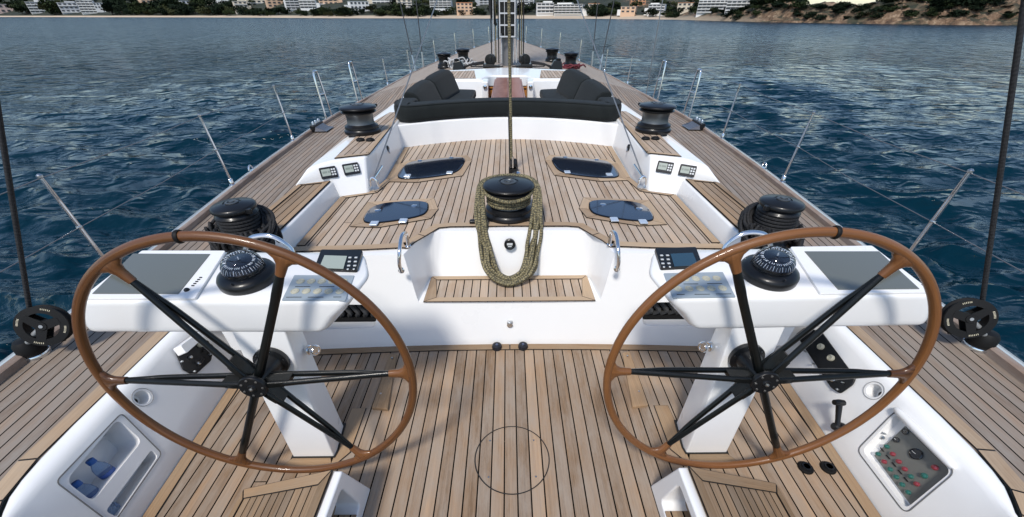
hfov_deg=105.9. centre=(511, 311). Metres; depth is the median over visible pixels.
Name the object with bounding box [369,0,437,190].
preventer wire
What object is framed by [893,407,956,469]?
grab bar
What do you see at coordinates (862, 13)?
shrub
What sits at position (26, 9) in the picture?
pine tree
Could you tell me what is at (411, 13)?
pine tree
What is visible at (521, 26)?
halyard
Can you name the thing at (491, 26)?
halyard
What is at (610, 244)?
thwart handrail
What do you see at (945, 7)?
shrub
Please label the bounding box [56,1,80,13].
building
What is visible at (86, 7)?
building
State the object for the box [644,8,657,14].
pine tree
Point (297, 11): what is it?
pine tree
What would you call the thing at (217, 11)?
pine tree
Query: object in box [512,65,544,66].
deck jammer
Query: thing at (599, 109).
bolster cushion
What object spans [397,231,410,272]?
handrail
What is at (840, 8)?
shrub
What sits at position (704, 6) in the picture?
building
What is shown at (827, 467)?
foot switch
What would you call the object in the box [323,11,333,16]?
pine tree
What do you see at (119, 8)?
pine tree
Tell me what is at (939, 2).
shrub
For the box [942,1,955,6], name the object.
shrub
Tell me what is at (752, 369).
steering wheel
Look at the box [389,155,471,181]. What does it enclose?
deck hatch
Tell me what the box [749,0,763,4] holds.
pine tree
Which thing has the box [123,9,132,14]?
pine tree
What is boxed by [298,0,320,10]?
building
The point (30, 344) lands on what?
runner block
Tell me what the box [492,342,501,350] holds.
door stop
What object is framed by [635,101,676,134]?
winch
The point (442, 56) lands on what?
winch
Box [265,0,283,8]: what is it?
building
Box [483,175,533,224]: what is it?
winch
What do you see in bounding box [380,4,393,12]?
pine tree
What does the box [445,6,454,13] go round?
pine tree
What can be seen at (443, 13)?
pine tree
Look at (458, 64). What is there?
deck organiser
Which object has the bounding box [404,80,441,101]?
backrest cushion
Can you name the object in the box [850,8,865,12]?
shrub
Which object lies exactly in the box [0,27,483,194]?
lifeline
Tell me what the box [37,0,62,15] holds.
pine tree
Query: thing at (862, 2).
sky
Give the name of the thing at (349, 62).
gate hoop
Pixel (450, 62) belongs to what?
rope pile
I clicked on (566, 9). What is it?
building
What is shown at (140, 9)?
pine tree
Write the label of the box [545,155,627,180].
deck hatch
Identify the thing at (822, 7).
shrub
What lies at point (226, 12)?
pine tree
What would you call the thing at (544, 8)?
building
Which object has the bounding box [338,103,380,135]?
winch
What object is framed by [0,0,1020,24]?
coast terrain
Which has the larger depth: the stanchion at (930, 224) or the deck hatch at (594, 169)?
the deck hatch at (594, 169)
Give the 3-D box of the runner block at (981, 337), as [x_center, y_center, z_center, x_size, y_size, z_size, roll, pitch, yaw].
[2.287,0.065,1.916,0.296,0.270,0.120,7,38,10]
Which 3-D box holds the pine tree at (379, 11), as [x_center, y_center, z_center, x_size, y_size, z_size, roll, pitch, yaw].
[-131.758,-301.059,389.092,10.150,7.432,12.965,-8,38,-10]
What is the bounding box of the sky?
[808,0,875,4]
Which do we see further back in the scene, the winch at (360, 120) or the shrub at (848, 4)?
the shrub at (848, 4)
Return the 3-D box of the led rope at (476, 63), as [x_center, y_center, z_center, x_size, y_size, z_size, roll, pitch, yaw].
[-0.801,-5.198,8.149,0.458,0.127,0.111,-10,39,-12]
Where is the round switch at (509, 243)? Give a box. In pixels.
[504,238,514,249]
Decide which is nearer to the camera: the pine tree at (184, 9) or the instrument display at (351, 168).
the instrument display at (351, 168)
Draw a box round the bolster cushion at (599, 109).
[394,97,621,121]
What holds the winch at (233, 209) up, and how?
on the sailing yacht
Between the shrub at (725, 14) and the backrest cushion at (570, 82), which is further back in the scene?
the shrub at (725, 14)
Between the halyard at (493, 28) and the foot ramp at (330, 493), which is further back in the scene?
the halyard at (493, 28)
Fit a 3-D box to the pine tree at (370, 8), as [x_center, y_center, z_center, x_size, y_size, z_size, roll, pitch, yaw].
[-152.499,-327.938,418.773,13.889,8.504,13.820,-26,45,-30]
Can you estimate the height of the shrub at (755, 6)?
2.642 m
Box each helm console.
[85,233,368,457]
[649,230,927,453]
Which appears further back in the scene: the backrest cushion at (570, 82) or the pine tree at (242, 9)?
the pine tree at (242, 9)
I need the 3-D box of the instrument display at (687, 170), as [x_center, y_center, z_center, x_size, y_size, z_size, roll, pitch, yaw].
[1.308,-1.052,2.887,0.119,0.085,0.055,14,40,18]
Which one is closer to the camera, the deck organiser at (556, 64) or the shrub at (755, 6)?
the deck organiser at (556, 64)
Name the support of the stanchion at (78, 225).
on the sailing yacht
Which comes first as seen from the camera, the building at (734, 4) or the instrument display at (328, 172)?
the instrument display at (328, 172)
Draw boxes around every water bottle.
[71,480,98,497]
[85,457,115,479]
[107,502,119,514]
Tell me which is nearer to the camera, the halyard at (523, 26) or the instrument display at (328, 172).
the instrument display at (328, 172)
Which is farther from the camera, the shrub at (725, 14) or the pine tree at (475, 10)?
the pine tree at (475, 10)
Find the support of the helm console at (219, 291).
on the sailing yacht
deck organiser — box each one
[453,58,466,69]
[549,58,562,69]
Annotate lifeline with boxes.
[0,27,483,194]
[0,32,494,271]
[520,32,1023,272]
[531,27,1023,194]
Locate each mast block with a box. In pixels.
[483,54,495,67]
[519,54,531,64]
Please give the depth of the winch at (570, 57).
8.82 m
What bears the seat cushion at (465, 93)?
on the sailing yacht
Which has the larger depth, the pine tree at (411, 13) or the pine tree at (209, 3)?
the pine tree at (209, 3)
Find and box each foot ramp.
[228,470,369,516]
[651,466,794,516]
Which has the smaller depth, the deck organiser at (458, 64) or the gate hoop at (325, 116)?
the gate hoop at (325, 116)
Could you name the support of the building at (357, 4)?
on the coast terrain
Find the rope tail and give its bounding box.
[508,111,509,158]
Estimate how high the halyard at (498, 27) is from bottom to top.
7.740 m
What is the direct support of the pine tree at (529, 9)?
on the coast terrain
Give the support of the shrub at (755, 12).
on the coast terrain
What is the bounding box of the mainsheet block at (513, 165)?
[509,157,519,173]
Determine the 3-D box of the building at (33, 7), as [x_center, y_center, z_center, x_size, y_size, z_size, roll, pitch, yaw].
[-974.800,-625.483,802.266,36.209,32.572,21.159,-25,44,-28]
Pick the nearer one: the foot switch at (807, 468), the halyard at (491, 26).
the foot switch at (807, 468)
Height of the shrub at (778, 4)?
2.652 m
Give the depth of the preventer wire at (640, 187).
3.17 m
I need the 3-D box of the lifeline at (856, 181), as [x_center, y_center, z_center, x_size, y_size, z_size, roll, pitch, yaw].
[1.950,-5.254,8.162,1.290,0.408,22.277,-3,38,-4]
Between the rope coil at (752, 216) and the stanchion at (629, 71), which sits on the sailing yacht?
the stanchion at (629, 71)
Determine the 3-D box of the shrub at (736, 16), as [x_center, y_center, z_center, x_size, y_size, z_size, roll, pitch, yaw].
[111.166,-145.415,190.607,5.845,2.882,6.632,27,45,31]
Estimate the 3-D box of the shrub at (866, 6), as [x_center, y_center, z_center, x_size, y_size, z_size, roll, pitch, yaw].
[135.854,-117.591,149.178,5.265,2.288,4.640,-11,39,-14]
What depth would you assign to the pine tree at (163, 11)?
598.24 m
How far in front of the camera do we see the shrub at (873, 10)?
144.25 m
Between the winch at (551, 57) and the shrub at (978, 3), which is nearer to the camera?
the winch at (551, 57)
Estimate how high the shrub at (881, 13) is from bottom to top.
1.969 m
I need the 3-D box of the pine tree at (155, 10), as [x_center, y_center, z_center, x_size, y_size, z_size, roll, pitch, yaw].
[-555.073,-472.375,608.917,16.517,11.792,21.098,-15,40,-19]
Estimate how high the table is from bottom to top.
0.505 m
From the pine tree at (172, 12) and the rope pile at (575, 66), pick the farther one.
the pine tree at (172, 12)
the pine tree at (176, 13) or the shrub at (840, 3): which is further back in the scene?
the pine tree at (176, 13)
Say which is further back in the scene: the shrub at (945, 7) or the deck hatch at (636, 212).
the shrub at (945, 7)
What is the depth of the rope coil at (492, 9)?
7.78 m
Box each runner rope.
[0,102,65,341]
[947,0,1023,333]
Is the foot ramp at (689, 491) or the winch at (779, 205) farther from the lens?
the winch at (779, 205)
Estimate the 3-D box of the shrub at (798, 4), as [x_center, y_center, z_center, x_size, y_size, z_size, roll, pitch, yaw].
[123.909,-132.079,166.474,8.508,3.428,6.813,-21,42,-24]
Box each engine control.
[173,332,211,373]
[797,328,855,392]
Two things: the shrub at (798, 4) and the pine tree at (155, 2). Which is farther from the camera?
the pine tree at (155, 2)
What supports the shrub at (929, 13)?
on the coast terrain
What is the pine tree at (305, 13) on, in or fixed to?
on the coast terrain
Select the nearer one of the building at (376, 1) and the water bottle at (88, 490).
the water bottle at (88, 490)
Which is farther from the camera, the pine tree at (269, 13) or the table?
the pine tree at (269, 13)
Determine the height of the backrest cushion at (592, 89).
0.280 m
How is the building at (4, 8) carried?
on the coast terrain
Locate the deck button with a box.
[641,136,649,139]
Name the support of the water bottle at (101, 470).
in the sailing yacht
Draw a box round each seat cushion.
[449,89,475,98]
[540,89,566,98]
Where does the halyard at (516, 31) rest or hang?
hanging from the mast
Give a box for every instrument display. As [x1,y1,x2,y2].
[319,166,337,179]
[342,162,360,175]
[656,160,673,173]
[678,164,696,176]
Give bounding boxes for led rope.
[464,61,483,67]
[531,61,550,67]
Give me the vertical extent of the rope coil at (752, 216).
0.190 m
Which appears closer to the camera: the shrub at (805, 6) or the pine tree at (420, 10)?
the shrub at (805, 6)
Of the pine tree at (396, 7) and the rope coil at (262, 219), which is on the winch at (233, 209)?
the rope coil at (262, 219)
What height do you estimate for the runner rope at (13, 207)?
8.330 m
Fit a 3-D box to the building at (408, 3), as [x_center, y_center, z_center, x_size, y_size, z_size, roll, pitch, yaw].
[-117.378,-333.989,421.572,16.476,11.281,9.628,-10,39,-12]
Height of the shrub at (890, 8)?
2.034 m
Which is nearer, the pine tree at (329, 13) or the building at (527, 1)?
the building at (527, 1)
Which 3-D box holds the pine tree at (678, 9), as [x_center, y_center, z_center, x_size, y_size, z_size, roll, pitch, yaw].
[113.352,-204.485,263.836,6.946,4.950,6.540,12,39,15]
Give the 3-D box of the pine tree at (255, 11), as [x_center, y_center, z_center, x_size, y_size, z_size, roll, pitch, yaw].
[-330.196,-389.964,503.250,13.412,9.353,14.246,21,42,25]
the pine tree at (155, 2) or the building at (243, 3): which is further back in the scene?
the pine tree at (155, 2)
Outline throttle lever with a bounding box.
[830,399,845,430]
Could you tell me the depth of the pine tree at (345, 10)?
398.96 m
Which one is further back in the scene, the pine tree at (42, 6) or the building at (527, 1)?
the pine tree at (42, 6)
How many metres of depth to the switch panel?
1.63 m
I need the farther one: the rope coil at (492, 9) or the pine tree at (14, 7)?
the pine tree at (14, 7)
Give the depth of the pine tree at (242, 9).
527.44 m
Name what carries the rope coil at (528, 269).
hanging from the winch at (508, 187)
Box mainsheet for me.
[507,0,512,158]
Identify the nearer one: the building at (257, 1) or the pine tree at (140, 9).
the building at (257, 1)
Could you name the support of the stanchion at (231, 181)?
on the sailing yacht
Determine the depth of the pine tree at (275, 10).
486.31 m
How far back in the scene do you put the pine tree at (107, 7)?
659.98 m
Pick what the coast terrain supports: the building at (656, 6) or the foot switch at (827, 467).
the building at (656, 6)
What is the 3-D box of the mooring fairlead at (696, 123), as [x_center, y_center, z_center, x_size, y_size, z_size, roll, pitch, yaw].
[2.651,-2.758,5.656,0.223,0.126,0.340,0,38,0]
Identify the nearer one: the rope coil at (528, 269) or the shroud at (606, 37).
the rope coil at (528, 269)
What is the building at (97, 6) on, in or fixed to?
on the coast terrain
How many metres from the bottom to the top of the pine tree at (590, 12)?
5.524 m
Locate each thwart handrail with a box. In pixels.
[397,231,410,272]
[607,230,620,271]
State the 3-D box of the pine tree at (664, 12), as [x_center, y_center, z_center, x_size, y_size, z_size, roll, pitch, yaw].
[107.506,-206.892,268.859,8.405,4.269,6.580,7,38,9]
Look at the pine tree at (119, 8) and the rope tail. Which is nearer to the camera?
the rope tail
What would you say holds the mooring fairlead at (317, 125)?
on the sailing yacht
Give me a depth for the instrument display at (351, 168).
2.91 m
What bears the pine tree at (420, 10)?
on the coast terrain
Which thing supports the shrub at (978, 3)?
on the coast terrain
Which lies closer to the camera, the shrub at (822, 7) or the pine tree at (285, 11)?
the shrub at (822, 7)
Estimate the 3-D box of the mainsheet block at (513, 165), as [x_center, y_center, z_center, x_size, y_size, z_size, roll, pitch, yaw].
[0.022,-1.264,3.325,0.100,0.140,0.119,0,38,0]
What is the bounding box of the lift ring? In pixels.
[507,321,512,327]
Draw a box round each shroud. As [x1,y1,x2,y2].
[399,0,416,70]
[416,0,423,66]
[591,0,597,66]
[599,0,614,69]
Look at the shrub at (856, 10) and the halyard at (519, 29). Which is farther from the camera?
the shrub at (856, 10)
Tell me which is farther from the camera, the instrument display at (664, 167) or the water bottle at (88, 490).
the instrument display at (664, 167)
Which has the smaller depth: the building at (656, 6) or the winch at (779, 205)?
the winch at (779, 205)
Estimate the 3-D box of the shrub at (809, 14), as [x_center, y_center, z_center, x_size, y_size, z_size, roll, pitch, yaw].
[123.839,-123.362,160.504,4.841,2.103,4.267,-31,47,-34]
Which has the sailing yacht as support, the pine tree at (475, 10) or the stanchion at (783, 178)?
the stanchion at (783, 178)
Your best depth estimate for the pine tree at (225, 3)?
571.94 m
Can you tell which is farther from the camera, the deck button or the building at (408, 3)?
the building at (408, 3)
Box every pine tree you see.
[9,1,26,13]
[15,4,29,13]
[35,0,60,14]
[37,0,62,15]
[100,3,115,14]
[102,0,119,13]
[102,0,125,12]
[111,3,127,14]
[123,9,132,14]
[128,7,141,14]
[134,4,153,13]
[149,0,161,5]
[152,7,160,14]
[158,7,170,14]
[160,0,178,7]
[166,8,177,14]
[167,3,177,10]
[174,7,183,14]
[177,4,195,14]
[195,6,208,13]
[199,9,211,14]
[204,0,217,6]
[210,5,223,14]
[219,0,230,5]
[222,9,234,15]
[232,5,241,11]
[236,5,248,14]
[250,7,261,15]
[265,11,275,15]
[272,8,283,14]
[281,7,291,13]
[295,9,302,15]
[300,10,307,15]
[310,8,320,15]
[317,6,330,15]
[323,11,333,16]
[338,7,347,16]
[350,7,364,14]
[364,4,376,11]
[375,8,385,15]
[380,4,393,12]
[392,5,405,15]
[404,8,413,15]
[413,5,423,16]
[429,10,440,16]
[440,10,448,15]
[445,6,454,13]
[470,7,478,14]
[522,6,533,12]
[586,9,595,15]
[592,4,605,15]
[595,7,608,15]
[606,3,618,7]
[608,0,620,7]
[630,0,642,5]
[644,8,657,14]
[661,10,672,14]
[671,12,679,17]
[673,8,683,12]
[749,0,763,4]
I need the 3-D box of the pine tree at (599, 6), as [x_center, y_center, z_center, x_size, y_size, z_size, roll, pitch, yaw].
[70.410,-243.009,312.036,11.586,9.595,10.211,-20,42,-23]
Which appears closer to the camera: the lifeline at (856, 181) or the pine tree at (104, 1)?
the lifeline at (856, 181)
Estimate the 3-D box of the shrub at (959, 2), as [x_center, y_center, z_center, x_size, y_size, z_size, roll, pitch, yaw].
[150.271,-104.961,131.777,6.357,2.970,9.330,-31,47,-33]
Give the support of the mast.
on the sailing yacht
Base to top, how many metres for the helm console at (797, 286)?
1.026 m
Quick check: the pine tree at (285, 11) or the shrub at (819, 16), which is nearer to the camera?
the shrub at (819, 16)
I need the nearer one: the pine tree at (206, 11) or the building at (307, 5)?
the building at (307, 5)
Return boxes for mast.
[499,0,515,65]
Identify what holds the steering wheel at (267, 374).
attached to the helm console at (219, 291)
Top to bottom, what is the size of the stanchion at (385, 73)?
0.513 m
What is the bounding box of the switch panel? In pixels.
[874,426,948,504]
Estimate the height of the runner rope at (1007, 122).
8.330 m
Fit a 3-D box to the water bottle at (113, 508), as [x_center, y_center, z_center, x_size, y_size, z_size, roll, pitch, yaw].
[-1.664,0.836,1.563,0.052,0.075,0.133,3,38,4]
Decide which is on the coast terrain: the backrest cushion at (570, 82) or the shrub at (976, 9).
the shrub at (976, 9)
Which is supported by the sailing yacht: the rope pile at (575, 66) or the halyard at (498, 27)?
the rope pile at (575, 66)
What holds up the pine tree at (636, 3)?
on the coast terrain
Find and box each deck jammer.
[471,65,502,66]
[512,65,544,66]
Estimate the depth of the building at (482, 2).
395.25 m
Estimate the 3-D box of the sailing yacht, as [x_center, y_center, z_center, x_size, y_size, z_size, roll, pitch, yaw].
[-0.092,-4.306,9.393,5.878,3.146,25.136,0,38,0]
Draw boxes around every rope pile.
[443,57,476,68]
[562,62,585,68]
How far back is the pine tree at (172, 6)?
595.08 m
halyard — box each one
[490,0,491,53]
[492,0,493,53]
[495,0,496,62]
[497,0,498,62]
[516,0,516,62]
[519,0,519,62]
[521,0,521,53]
[523,0,523,53]
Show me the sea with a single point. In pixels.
(76, 91)
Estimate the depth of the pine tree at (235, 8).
542.42 m
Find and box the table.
[491,77,524,97]
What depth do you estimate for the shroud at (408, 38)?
9.78 m
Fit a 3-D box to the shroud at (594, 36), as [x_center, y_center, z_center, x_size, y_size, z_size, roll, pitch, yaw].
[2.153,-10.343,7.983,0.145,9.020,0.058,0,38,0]
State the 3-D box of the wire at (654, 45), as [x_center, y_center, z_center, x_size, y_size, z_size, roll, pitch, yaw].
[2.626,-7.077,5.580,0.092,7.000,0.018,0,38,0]
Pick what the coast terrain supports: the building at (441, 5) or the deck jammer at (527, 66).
the building at (441, 5)
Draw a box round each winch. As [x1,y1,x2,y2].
[209,197,258,250]
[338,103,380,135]
[436,52,450,68]
[456,48,469,61]
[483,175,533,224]
[545,48,558,62]
[564,51,578,67]
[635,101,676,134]
[757,194,804,247]
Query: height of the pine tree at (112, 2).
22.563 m
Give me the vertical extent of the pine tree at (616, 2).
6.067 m
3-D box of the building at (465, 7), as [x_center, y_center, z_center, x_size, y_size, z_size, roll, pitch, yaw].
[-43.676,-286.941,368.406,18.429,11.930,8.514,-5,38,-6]
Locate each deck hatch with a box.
[350,198,437,227]
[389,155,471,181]
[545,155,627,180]
[579,197,666,225]
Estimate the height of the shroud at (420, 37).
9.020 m
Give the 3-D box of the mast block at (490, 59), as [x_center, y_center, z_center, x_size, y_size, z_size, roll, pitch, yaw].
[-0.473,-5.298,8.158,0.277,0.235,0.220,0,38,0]
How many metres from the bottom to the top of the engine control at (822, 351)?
0.133 m
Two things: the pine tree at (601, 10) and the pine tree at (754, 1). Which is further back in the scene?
the pine tree at (601, 10)
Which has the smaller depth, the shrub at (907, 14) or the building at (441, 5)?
the shrub at (907, 14)
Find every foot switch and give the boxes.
[797,461,813,474]
[820,461,836,474]
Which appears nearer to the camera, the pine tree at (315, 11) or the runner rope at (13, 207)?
the runner rope at (13, 207)
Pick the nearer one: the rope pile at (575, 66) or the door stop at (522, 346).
the door stop at (522, 346)
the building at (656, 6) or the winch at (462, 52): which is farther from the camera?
the building at (656, 6)
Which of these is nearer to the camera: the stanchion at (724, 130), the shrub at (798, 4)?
the stanchion at (724, 130)
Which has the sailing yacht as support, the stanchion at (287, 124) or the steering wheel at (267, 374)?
the stanchion at (287, 124)
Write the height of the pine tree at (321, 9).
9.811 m
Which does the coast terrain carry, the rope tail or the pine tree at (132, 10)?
the pine tree at (132, 10)
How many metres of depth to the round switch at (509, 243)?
2.48 m
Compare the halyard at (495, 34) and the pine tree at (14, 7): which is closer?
the halyard at (495, 34)
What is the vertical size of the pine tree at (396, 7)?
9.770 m
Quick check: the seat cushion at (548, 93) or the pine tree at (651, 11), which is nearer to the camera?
the seat cushion at (548, 93)
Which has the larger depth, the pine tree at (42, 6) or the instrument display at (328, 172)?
the pine tree at (42, 6)
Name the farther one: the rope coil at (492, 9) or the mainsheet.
the rope coil at (492, 9)
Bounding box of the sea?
[0,17,1023,361]
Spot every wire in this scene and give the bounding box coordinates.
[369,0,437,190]
[577,0,647,189]
[646,0,662,93]
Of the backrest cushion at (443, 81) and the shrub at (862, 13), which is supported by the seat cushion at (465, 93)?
the backrest cushion at (443, 81)
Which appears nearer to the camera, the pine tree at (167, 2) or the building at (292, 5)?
the building at (292, 5)
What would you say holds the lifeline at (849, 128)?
attached to the stanchion at (629, 71)
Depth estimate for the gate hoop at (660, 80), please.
7.11 m
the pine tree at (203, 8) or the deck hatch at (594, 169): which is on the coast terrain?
the pine tree at (203, 8)
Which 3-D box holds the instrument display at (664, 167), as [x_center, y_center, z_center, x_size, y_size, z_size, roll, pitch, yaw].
[1.158,-1.095,2.932,0.119,0.085,0.055,14,40,18]
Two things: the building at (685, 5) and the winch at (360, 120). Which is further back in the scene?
the building at (685, 5)
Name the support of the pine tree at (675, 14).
on the coast terrain
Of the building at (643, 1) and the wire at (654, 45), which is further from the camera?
the building at (643, 1)
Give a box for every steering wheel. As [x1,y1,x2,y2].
[71,229,416,472]
[603,225,941,468]
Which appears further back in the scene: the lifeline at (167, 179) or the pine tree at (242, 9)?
the pine tree at (242, 9)
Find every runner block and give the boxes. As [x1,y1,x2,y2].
[11,304,72,361]
[940,297,1000,353]
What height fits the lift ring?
0.042 m
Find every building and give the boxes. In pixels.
[0,4,14,13]
[25,0,45,13]
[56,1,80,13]
[75,0,98,14]
[93,3,105,11]
[232,0,250,13]
[245,0,264,5]
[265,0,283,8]
[283,0,299,11]
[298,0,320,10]
[318,0,343,4]
[344,1,368,10]
[367,0,391,3]
[396,0,411,8]
[429,0,452,11]
[456,2,474,15]
[475,0,488,5]
[517,0,534,5]
[536,1,553,15]
[554,3,588,15]
[617,6,637,16]
[629,0,645,5]
[644,3,666,15]
[677,2,694,13]
[695,0,727,17]
[725,0,753,12]
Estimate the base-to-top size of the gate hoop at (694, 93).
0.655 m
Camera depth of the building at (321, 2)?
481.29 m
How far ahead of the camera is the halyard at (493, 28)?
7.94 m
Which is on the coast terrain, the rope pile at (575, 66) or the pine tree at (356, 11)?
the pine tree at (356, 11)
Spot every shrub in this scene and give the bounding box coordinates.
[721,13,731,16]
[730,13,743,19]
[750,4,763,8]
[751,10,761,14]
[771,2,785,8]
[791,0,809,7]
[798,4,810,8]
[803,12,815,16]
[811,14,826,19]
[816,5,828,9]
[831,6,846,9]
[835,1,850,6]
[842,3,855,8]
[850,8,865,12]
[854,4,871,8]
[857,11,870,16]
[865,7,883,13]
[872,12,886,17]
[883,5,900,10]
[903,10,919,17]
[925,10,940,15]
[928,0,958,5]
[936,0,971,5]
[936,6,953,9]
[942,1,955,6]
[947,10,969,16]
[971,0,987,5]
[971,7,985,11]
[985,0,1008,5]
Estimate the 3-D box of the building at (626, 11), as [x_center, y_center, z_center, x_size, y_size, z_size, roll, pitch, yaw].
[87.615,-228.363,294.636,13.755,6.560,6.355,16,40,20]
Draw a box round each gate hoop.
[312,70,332,118]
[348,61,362,101]
[652,60,665,100]
[682,68,701,117]
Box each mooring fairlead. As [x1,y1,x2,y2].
[310,118,332,131]
[682,117,704,129]
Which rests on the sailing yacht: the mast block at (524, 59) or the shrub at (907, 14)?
the mast block at (524, 59)
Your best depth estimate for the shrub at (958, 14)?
129.03 m
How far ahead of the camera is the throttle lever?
1.88 m
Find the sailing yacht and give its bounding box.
[0,38,1023,516]
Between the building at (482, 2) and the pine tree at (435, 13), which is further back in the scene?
the building at (482, 2)
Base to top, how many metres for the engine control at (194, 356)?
0.191 m
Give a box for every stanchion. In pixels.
[36,174,103,256]
[197,114,234,185]
[272,85,294,140]
[382,58,388,85]
[626,57,632,84]
[720,83,741,138]
[779,111,815,182]
[910,168,973,251]
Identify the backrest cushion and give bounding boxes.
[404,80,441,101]
[424,69,458,99]
[556,69,590,98]
[574,79,611,100]
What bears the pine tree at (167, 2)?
on the coast terrain
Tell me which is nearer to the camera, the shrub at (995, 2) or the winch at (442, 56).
the winch at (442, 56)
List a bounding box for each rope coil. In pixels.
[204,204,282,252]
[474,173,542,286]
[489,0,496,25]
[737,202,804,248]
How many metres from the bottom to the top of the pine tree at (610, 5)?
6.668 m
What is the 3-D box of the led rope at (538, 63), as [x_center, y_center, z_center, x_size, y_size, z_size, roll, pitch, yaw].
[0.619,-5.209,8.157,0.458,0.127,0.111,9,39,11]
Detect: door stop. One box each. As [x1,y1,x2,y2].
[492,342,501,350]
[518,342,527,350]
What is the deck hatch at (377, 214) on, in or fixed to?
on the sailing yacht
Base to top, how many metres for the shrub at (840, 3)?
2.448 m

